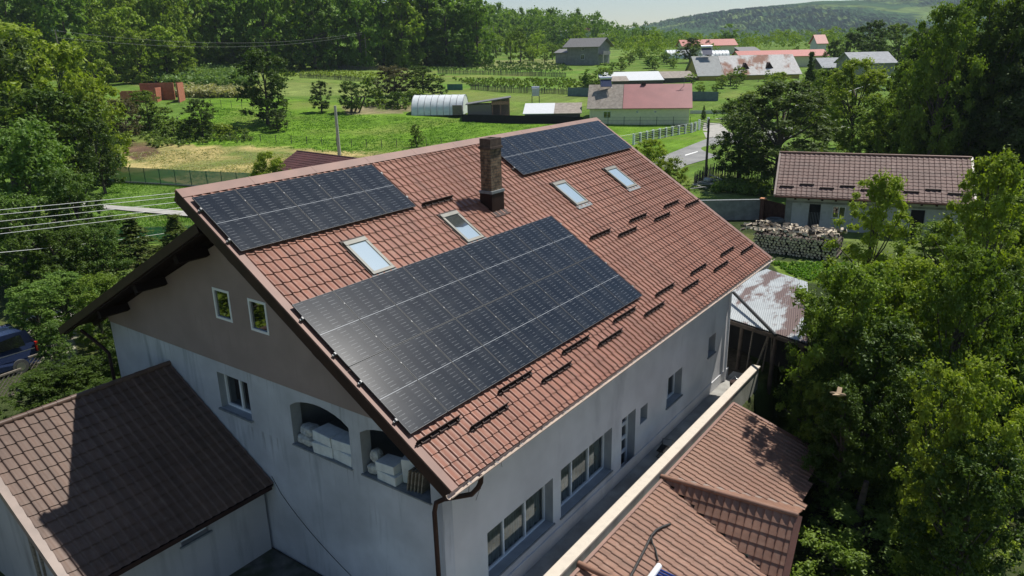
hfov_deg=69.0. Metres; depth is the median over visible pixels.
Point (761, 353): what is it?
plank
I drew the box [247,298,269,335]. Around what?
window
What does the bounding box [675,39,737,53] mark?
red roofed house
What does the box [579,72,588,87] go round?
shrub
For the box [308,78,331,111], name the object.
tree
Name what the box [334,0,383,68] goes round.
forest tree
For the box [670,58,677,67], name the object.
shrub
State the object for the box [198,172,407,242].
mounting rail
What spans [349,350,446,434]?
solar module
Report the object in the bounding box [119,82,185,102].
brick shell
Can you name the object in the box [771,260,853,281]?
lawn grass
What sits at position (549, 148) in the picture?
solar module
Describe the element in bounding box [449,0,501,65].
forest tree
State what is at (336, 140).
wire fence
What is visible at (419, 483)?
board
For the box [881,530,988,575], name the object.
shrub
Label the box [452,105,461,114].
door
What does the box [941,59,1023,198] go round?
tree
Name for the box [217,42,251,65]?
tree
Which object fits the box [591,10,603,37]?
tree
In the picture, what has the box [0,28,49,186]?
tree
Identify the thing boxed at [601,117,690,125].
garden fence
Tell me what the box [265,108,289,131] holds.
shrub
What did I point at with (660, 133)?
concrete fence
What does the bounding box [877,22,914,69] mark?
tree
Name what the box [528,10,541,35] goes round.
tree
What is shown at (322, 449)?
foam block
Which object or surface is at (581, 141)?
solar module
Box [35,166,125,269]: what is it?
tree
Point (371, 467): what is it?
sack
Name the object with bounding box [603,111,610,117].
window
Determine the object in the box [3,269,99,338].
tree
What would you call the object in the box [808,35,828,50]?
red roofed house
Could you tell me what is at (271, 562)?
yard slab
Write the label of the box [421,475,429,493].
board
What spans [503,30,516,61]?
tree
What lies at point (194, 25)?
forest tree
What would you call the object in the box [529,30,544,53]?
tree
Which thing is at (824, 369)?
tree
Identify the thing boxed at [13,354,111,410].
bush
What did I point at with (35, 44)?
tree
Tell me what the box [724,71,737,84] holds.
shrub
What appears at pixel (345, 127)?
meadow grass
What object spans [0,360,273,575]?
annex
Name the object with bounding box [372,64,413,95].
tree
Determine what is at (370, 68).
picket fence
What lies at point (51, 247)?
power line
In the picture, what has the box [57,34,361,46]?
power line
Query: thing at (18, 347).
van
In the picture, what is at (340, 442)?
foam block
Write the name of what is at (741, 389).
parapet wall
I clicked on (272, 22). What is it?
forest tree
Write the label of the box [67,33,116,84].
forest tree
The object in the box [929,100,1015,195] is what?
tree
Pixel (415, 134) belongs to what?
tree
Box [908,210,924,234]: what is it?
door
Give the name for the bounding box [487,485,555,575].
window
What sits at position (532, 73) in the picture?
picket fence
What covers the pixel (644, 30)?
tree
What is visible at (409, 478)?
board
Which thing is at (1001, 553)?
shrub
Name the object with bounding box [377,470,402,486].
foam block
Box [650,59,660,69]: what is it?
shrub
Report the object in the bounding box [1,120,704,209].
power line
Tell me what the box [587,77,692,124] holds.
cream house
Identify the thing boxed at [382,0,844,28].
sky
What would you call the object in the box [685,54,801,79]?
barn
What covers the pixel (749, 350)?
plank
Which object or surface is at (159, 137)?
tall weeds
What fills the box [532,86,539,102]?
water tank
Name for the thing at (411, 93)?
shrub
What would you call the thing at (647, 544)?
insulated hose
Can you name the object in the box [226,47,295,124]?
tree
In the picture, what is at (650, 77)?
long shed
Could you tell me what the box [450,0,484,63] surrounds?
forest tree
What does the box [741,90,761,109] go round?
tree
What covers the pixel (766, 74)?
shrub
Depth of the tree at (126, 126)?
107.45 m
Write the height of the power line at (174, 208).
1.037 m
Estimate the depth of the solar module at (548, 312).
20.14 m
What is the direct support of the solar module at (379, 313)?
attached to the mounting rail at (359, 382)
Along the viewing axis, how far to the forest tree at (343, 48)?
217.22 m
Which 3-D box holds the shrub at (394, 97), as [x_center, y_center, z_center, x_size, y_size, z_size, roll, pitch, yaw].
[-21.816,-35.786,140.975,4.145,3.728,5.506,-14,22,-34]
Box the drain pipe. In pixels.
[732,291,776,336]
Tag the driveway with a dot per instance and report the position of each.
(715, 129)
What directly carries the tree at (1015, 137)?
on the ground at (296, 94)
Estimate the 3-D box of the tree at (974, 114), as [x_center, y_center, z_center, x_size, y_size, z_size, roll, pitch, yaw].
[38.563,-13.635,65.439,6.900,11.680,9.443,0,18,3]
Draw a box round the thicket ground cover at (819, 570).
[778,307,1023,575]
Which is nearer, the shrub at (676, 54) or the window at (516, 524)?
the window at (516, 524)
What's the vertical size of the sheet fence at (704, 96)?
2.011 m
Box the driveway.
[703,123,731,137]
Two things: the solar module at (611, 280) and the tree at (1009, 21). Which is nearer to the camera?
the solar module at (611, 280)
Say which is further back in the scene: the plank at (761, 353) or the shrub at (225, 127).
the shrub at (225, 127)
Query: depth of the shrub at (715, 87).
151.60 m
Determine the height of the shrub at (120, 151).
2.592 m
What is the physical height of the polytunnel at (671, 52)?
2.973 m
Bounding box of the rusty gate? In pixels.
[759,197,785,219]
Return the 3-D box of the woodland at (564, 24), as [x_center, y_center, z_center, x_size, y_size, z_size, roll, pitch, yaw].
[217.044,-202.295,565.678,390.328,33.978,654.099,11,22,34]
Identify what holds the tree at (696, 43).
on the ground at (296, 94)
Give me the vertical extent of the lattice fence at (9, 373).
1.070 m
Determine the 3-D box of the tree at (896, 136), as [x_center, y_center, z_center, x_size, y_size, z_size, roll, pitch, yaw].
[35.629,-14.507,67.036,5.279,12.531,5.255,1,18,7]
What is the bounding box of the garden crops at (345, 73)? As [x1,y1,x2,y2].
[277,69,440,83]
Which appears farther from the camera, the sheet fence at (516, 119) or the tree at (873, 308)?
the sheet fence at (516, 119)
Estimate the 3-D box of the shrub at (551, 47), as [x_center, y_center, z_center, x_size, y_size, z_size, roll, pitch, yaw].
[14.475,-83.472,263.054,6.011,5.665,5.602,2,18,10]
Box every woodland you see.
[1,0,481,53]
[437,2,983,49]
[491,26,851,58]
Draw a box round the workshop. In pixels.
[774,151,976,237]
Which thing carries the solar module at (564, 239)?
attached to the mounting rail at (359, 382)
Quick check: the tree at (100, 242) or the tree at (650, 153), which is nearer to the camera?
the tree at (100, 242)
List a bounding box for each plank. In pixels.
[746,332,753,369]
[756,337,768,364]
[761,337,769,371]
[770,338,772,359]
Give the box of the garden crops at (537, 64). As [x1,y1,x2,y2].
[385,60,572,70]
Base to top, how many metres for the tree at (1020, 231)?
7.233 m
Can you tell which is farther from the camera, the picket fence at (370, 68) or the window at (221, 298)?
the picket fence at (370, 68)
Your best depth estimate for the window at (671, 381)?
27.10 m
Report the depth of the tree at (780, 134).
67.86 m
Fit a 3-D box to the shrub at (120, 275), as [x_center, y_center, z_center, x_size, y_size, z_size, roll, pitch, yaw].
[-23.336,-0.301,43.893,3.836,1.798,3.717,-8,19,-21]
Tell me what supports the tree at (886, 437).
on the ground at (296, 94)
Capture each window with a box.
[179,527,212,549]
[212,287,232,322]
[218,374,253,422]
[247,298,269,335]
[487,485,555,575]
[560,434,612,519]
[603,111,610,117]
[665,373,682,409]
[831,206,845,219]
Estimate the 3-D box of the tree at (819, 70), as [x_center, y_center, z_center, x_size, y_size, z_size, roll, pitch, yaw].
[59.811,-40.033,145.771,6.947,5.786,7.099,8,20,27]
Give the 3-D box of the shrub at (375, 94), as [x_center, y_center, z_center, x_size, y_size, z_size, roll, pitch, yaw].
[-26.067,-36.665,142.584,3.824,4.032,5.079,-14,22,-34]
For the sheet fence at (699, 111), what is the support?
on the ground at (296, 94)
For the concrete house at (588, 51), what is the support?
on the ground at (296, 94)
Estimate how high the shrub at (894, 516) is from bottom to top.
2.550 m
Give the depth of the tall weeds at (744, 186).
70.09 m
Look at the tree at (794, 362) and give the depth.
28.91 m
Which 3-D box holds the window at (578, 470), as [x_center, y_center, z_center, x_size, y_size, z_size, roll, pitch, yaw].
[2.064,5.375,22.110,0.501,1.570,3.070,11,22,34]
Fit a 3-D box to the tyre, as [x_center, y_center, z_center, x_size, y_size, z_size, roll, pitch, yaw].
[19.960,-5.121,56.484,1.400,0.360,1.428,11,22,34]
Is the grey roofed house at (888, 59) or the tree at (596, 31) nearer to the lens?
the grey roofed house at (888, 59)
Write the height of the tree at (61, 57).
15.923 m
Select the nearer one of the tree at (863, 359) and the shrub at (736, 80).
the tree at (863, 359)
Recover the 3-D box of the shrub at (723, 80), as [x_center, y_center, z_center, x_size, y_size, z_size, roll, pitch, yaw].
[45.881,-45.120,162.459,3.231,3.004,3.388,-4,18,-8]
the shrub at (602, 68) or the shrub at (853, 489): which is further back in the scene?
the shrub at (602, 68)
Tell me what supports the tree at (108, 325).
on the ground at (296, 94)
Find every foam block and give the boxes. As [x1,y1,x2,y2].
[312,423,344,446]
[312,440,333,458]
[331,431,350,454]
[333,449,351,466]
[375,454,401,475]
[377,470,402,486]
[401,455,414,482]
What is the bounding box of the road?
[654,117,848,168]
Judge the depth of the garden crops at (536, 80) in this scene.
178.48 m
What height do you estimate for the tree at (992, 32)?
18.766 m
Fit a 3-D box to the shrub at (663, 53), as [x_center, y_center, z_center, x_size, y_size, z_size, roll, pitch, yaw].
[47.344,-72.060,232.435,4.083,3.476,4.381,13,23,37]
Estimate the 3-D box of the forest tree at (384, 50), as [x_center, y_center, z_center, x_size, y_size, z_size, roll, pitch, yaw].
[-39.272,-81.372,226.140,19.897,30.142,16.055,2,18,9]
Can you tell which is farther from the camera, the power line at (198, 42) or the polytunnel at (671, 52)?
the polytunnel at (671, 52)
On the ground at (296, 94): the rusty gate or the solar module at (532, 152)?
the rusty gate
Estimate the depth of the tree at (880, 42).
171.66 m
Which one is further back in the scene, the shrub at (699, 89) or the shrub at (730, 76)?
the shrub at (730, 76)
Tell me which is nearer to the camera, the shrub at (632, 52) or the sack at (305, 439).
the sack at (305, 439)
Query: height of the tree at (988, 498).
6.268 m
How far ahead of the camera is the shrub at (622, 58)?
226.70 m
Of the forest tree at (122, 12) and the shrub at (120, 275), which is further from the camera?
the forest tree at (122, 12)
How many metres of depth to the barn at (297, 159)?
70.30 m
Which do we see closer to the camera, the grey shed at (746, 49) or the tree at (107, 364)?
the tree at (107, 364)
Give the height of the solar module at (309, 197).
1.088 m
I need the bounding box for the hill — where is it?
[625,0,1009,41]
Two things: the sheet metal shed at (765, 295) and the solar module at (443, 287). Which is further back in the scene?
the sheet metal shed at (765, 295)
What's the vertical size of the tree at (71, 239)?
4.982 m
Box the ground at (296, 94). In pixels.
[0,0,1023,575]
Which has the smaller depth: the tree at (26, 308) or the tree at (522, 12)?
the tree at (26, 308)
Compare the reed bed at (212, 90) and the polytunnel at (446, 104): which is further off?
the reed bed at (212, 90)
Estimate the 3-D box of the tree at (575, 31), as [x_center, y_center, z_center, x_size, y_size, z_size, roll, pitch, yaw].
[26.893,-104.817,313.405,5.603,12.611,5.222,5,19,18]
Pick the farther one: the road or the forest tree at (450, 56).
the forest tree at (450, 56)
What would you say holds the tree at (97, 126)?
on the ground at (296, 94)
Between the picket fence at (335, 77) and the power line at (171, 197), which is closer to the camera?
the power line at (171, 197)
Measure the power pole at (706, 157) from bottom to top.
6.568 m
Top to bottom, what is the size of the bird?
0.100 m
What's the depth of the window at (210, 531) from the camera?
19.04 m
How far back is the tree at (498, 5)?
375.30 m
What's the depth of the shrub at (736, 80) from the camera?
161.82 m
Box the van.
[0,323,42,373]
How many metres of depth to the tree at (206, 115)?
110.99 m
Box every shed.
[465,96,510,114]
[523,102,581,116]
[598,71,663,83]
[611,76,628,83]
[659,71,696,82]
[728,269,807,431]
[734,47,759,50]
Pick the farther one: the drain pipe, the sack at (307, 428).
the drain pipe
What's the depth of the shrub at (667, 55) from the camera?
224.21 m
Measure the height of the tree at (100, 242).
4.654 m
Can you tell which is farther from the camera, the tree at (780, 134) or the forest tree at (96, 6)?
the forest tree at (96, 6)
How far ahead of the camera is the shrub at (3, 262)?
46.42 m
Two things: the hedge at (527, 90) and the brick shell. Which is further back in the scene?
the hedge at (527, 90)
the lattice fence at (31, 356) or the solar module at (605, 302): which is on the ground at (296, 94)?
the lattice fence at (31, 356)
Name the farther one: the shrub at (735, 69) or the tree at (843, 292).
the shrub at (735, 69)
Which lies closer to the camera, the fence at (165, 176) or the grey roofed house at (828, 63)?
the fence at (165, 176)
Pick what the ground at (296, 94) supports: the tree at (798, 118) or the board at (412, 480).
the tree at (798, 118)
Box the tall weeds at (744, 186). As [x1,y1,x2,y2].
[710,173,772,195]
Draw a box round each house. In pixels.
[58,117,774,575]
[562,38,614,64]
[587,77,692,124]
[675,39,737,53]
[732,49,828,66]
[807,57,837,75]
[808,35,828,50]
[833,51,898,76]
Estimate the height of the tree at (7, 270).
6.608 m
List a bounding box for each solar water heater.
[599,76,611,86]
[648,563,674,575]
[700,45,712,54]
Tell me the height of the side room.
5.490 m
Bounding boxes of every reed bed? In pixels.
[149,60,258,86]
[174,81,258,97]
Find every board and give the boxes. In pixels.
[407,467,415,490]
[410,468,417,490]
[414,471,419,491]
[417,473,421,492]
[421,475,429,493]
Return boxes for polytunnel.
[411,94,467,115]
[665,49,690,58]
[698,50,729,55]
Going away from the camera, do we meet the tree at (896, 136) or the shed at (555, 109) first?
the tree at (896, 136)
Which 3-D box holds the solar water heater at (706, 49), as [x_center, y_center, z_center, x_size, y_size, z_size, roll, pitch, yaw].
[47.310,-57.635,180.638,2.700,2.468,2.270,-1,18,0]
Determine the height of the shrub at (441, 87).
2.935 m
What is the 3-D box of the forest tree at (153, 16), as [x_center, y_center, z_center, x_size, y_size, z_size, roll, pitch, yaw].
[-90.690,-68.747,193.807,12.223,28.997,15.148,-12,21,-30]
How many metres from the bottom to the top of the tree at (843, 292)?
9.153 m
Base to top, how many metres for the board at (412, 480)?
0.550 m
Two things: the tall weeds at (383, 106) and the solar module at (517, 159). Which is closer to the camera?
the solar module at (517, 159)
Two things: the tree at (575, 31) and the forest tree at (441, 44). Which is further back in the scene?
the tree at (575, 31)
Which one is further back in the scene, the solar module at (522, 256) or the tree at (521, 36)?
the tree at (521, 36)
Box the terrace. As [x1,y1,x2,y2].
[524,371,742,575]
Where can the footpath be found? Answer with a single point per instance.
(152, 210)
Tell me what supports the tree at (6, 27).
on the ground at (296, 94)
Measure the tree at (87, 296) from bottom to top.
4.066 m
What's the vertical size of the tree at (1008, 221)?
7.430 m
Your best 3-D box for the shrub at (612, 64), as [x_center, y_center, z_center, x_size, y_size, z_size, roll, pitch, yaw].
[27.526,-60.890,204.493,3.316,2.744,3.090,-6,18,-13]
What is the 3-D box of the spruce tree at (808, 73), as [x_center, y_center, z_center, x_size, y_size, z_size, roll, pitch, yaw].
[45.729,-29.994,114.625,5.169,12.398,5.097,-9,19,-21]
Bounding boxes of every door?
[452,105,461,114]
[621,415,627,467]
[808,204,820,228]
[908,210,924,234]
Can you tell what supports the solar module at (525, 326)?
attached to the mounting rail at (359, 382)
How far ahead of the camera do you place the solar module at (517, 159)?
26.16 m
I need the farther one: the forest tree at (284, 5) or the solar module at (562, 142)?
the forest tree at (284, 5)
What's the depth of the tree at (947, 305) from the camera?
25.10 m
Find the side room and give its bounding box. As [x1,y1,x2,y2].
[554,49,567,64]
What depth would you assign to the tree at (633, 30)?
378.44 m
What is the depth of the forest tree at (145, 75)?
174.79 m
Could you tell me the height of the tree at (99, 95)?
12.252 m
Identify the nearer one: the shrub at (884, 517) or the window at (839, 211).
the shrub at (884, 517)
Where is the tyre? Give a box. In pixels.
[765,217,784,223]
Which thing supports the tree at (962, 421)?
on the ground at (296, 94)
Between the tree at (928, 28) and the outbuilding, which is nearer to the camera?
the outbuilding
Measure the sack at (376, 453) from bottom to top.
0.340 m
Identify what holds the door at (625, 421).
in the house at (208, 311)
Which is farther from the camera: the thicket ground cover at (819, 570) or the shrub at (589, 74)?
the shrub at (589, 74)
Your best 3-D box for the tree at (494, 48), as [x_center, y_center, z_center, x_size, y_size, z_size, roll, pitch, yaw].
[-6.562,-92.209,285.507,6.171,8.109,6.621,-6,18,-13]
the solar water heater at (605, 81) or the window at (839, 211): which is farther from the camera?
the solar water heater at (605, 81)
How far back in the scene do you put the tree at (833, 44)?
171.59 m
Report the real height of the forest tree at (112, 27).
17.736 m
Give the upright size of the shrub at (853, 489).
2.210 m
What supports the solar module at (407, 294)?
attached to the mounting rail at (359, 382)
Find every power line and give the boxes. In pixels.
[0,121,707,214]
[0,123,705,221]
[0,125,704,228]
[0,233,164,252]
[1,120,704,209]
[1,126,706,233]
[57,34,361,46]
[60,31,356,42]
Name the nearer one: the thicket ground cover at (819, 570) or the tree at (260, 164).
the thicket ground cover at (819, 570)
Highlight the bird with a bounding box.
[830,387,845,395]
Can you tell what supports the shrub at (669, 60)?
on the ground at (296, 94)
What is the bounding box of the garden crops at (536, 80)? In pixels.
[452,76,588,87]
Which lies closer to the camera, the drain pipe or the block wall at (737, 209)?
the drain pipe
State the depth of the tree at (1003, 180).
28.42 m
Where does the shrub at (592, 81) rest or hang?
on the ground at (296, 94)
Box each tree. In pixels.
[0,0,49,77]
[0,19,43,128]
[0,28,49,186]
[0,84,96,183]
[0,110,104,260]
[0,189,65,288]
[0,216,104,299]
[2,22,58,115]
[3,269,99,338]
[4,279,70,350]
[10,39,118,165]
[15,0,66,74]
[29,0,96,75]
[33,321,76,377]
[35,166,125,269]
[37,94,115,182]
[54,376,120,399]
[56,0,120,71]
[57,216,139,289]
[59,365,104,397]
[63,271,118,352]
[66,72,135,172]
[66,117,129,193]
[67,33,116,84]
[87,10,137,82]
[89,0,150,69]
[91,356,120,379]
[94,339,120,378]
[97,319,114,357]
[102,96,124,134]
[105,215,164,277]
[106,3,149,77]
[106,96,142,138]
[108,27,159,83]
[123,0,185,71]
[126,90,174,130]
[140,22,184,81]
[141,0,194,68]
[152,214,187,250]
[157,37,202,74]
[163,0,218,66]
[179,99,220,136]
[187,0,245,66]
[208,0,270,64]
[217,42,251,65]
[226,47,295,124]
[234,0,291,70]
[248,150,291,176]
[261,36,294,61]
[266,0,312,67]
[276,0,349,70]
[307,0,358,68]
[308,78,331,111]
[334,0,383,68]
[337,81,363,112]
[353,0,411,66]
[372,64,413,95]
[376,0,429,67]
[391,0,458,65]
[403,66,444,92]
[409,124,425,146]
[420,0,474,66]
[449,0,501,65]
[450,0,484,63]
[489,2,509,51]
[489,37,501,57]
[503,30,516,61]
[512,7,529,46]
[513,26,531,61]
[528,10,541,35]
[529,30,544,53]
[544,7,558,43]
[569,7,586,34]
[570,25,582,37]
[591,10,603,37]
[631,22,639,41]
[634,137,668,170]
[641,21,649,42]
[655,155,691,187]
[675,37,702,59]
[701,105,707,118]
[709,94,771,177]
[718,23,739,45]
[718,76,845,190]
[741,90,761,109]
[763,71,794,96]
[772,303,852,431]
[775,255,921,484]
[778,103,808,132]
[787,358,863,488]
[793,271,903,418]
[795,51,817,130]
[798,66,856,142]
[798,373,882,522]
[801,68,827,90]
[806,309,955,501]
[808,55,896,152]
[821,40,844,57]
[821,169,918,318]
[829,31,866,56]
[835,251,959,407]
[844,93,903,153]
[846,19,896,54]
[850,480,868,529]
[858,38,893,54]
[862,366,968,537]
[863,106,938,153]
[871,56,938,154]
[871,239,1023,464]
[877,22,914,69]
[880,28,941,150]
[887,217,989,298]
[888,0,989,155]
[888,348,1023,575]
[891,428,1023,575]
[902,27,933,59]
[903,66,996,168]
[911,0,1014,108]
[914,144,1023,374]
[928,0,1023,167]
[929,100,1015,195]
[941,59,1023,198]
[942,190,1023,324]
[946,263,1023,462]
[952,9,1023,194]
[952,304,1023,468]
[981,6,1023,193]
[983,53,1023,188]
[1003,172,1023,233]
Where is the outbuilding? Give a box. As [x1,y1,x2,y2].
[570,402,818,575]
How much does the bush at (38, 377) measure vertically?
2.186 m
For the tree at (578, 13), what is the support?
on the ground at (296, 94)
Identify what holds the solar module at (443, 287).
attached to the mounting rail at (359, 382)
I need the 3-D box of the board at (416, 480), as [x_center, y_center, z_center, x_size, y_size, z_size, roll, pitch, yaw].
[-2.053,4.341,17.060,0.135,0.550,0.500,11,22,34]
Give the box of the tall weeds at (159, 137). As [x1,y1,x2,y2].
[128,116,253,147]
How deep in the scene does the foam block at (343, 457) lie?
18.16 m
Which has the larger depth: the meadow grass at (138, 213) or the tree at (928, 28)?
the tree at (928, 28)
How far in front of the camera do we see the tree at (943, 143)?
61.03 m
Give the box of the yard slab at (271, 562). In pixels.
[229,549,317,575]
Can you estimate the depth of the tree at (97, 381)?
26.99 m
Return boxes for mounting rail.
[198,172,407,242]
[299,223,633,423]
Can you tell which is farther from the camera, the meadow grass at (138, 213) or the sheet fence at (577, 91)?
the sheet fence at (577, 91)
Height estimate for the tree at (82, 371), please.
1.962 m
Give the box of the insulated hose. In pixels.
[629,523,670,575]
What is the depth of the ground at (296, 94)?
113.82 m
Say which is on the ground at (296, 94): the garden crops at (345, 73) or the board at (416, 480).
the garden crops at (345, 73)
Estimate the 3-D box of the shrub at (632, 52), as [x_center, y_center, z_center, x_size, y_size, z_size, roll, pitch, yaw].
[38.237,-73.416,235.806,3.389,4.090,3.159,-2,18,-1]
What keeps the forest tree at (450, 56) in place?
on the ground at (296, 94)
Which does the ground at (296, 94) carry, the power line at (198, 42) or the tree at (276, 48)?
the tree at (276, 48)
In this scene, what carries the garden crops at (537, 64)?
on the ground at (296, 94)
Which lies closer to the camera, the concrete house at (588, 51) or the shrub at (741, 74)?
the shrub at (741, 74)
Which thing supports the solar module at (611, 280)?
attached to the mounting rail at (359, 382)
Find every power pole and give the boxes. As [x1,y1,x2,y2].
[334,106,340,154]
[704,119,709,176]
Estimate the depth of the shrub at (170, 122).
112.90 m
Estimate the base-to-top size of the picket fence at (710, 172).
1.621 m
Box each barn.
[277,150,356,170]
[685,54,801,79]
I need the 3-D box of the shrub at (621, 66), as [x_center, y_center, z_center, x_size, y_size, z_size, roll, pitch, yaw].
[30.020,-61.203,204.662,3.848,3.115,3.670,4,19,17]
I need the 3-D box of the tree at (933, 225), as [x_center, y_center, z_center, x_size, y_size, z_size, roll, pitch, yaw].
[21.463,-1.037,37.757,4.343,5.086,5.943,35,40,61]
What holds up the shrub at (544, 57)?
on the ground at (296, 94)
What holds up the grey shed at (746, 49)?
on the ground at (296, 94)
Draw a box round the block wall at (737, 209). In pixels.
[701,199,759,219]
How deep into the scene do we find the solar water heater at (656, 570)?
19.50 m
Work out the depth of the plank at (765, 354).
31.79 m
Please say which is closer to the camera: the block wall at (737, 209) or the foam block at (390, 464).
the foam block at (390, 464)
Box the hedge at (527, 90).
[470,83,567,93]
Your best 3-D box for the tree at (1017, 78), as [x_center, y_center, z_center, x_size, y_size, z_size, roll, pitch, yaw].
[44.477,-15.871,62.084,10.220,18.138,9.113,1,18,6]
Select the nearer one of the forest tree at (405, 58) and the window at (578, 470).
the window at (578, 470)
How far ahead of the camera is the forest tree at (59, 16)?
192.54 m
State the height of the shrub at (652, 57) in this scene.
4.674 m
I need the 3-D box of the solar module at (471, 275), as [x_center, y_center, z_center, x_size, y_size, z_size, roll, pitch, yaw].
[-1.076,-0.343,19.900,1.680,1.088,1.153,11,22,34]
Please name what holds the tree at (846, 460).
on the ground at (296, 94)
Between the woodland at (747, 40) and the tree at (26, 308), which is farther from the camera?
the woodland at (747, 40)
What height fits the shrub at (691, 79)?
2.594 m
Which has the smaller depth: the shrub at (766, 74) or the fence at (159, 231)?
the fence at (159, 231)
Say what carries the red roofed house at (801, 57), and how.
on the ground at (296, 94)
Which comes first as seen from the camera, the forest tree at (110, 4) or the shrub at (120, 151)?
the shrub at (120, 151)
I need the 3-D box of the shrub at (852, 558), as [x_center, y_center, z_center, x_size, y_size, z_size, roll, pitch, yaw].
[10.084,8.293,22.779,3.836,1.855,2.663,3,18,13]
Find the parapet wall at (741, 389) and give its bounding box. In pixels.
[544,364,759,575]
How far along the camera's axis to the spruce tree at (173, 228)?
47.67 m
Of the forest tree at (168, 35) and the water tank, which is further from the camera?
the forest tree at (168, 35)
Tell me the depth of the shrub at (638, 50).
251.89 m
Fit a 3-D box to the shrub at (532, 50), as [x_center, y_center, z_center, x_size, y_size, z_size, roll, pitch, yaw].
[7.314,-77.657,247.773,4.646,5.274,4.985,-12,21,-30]
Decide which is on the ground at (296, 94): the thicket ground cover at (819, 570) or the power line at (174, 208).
the thicket ground cover at (819, 570)
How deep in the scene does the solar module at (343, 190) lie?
20.13 m
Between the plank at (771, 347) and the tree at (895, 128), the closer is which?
the plank at (771, 347)
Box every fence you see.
[0,368,23,399]
[28,346,72,370]
[34,163,250,185]
[79,226,190,242]
[178,98,252,109]
[229,133,472,146]
[299,74,377,81]
[330,65,387,70]
[438,69,565,76]
[447,84,462,89]
[462,114,581,123]
[568,88,588,96]
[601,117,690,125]
[632,122,696,144]
[690,110,735,113]
[692,91,718,100]
[694,163,773,185]
[698,117,709,129]
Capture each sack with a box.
[297,433,313,446]
[300,422,319,436]
[367,462,376,474]
[370,447,383,461]
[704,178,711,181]
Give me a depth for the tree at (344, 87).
133.67 m
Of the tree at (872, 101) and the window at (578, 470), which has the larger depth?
the tree at (872, 101)
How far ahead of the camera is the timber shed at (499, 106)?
129.62 m
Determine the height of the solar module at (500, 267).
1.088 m
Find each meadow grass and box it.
[97,181,192,228]
[131,147,377,173]
[179,107,551,154]
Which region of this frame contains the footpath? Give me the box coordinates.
[73,203,186,215]
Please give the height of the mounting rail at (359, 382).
1.776 m
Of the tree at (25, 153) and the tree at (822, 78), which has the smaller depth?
the tree at (25, 153)
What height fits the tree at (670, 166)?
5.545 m
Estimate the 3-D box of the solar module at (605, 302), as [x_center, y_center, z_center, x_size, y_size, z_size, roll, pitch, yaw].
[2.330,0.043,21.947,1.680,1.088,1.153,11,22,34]
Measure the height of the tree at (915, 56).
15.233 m
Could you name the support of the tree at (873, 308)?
on the ground at (296, 94)
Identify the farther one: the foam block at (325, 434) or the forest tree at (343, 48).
the forest tree at (343, 48)
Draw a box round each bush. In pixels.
[0,369,86,418]
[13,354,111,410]
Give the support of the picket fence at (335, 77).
on the ground at (296, 94)
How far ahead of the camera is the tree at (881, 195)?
31.34 m
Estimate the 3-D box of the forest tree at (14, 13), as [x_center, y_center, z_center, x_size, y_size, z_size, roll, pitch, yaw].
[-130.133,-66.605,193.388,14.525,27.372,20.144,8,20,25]
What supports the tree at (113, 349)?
on the ground at (296, 94)
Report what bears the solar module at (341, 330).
attached to the mounting rail at (359, 382)
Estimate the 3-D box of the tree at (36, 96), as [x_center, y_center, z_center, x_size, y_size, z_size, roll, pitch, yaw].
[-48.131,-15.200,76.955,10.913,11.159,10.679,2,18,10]
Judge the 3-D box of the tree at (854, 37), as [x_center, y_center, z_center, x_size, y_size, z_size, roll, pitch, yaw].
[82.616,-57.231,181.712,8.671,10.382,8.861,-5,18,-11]
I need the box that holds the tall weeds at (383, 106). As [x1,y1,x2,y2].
[348,99,411,109]
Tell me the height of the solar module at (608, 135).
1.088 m
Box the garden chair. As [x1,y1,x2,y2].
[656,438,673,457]
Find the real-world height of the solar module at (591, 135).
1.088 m
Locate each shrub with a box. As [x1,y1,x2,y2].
[0,253,32,281]
[91,268,133,288]
[100,144,129,158]
[113,131,133,146]
[158,118,190,134]
[173,122,203,139]
[208,122,234,134]
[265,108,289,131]
[359,75,377,95]
[365,86,387,103]
[384,89,408,106]
[401,88,427,100]
[429,83,447,94]
[528,46,540,61]
[539,51,549,61]
[544,44,560,59]
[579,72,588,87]
[580,69,597,87]
[587,75,599,86]
[593,63,613,73]
[607,61,615,69]
[616,60,627,70]
[618,53,627,63]
[628,50,636,62]
[635,44,645,58]
[645,52,661,67]
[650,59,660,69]
[658,52,668,62]
[662,53,671,64]
[665,56,675,65]
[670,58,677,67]
[672,52,678,59]
[684,72,696,82]
[695,82,706,91]
[710,81,722,93]
[715,75,727,87]
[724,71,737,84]
[732,78,740,87]
[733,65,746,79]
[734,67,746,82]
[763,70,772,79]
[790,521,904,575]
[803,498,905,574]
[834,483,959,538]
[846,458,903,520]
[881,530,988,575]
[915,516,1020,575]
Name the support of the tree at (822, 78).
on the ground at (296, 94)
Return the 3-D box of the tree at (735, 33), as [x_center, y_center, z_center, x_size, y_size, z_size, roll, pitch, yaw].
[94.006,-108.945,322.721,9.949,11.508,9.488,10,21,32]
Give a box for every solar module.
[192,190,282,251]
[235,182,320,240]
[274,176,354,230]
[292,291,386,366]
[310,170,386,221]
[333,278,421,348]
[343,164,415,213]
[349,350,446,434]
[369,267,453,332]
[388,334,480,411]
[403,256,482,318]
[424,319,510,391]
[433,247,509,305]
[456,306,537,373]
[461,238,533,293]
[484,294,561,357]
[486,230,555,282]
[501,137,541,174]
[504,134,558,170]
[510,223,575,272]
[511,283,584,342]
[522,131,575,165]
[531,216,594,262]
[535,273,605,329]
[539,128,590,161]
[556,126,604,157]
[557,263,624,316]
[570,123,618,154]
[577,255,641,305]
[585,120,631,150]
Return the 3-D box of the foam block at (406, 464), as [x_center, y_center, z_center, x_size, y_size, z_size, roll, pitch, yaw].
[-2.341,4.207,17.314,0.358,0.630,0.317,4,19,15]
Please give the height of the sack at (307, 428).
0.260 m

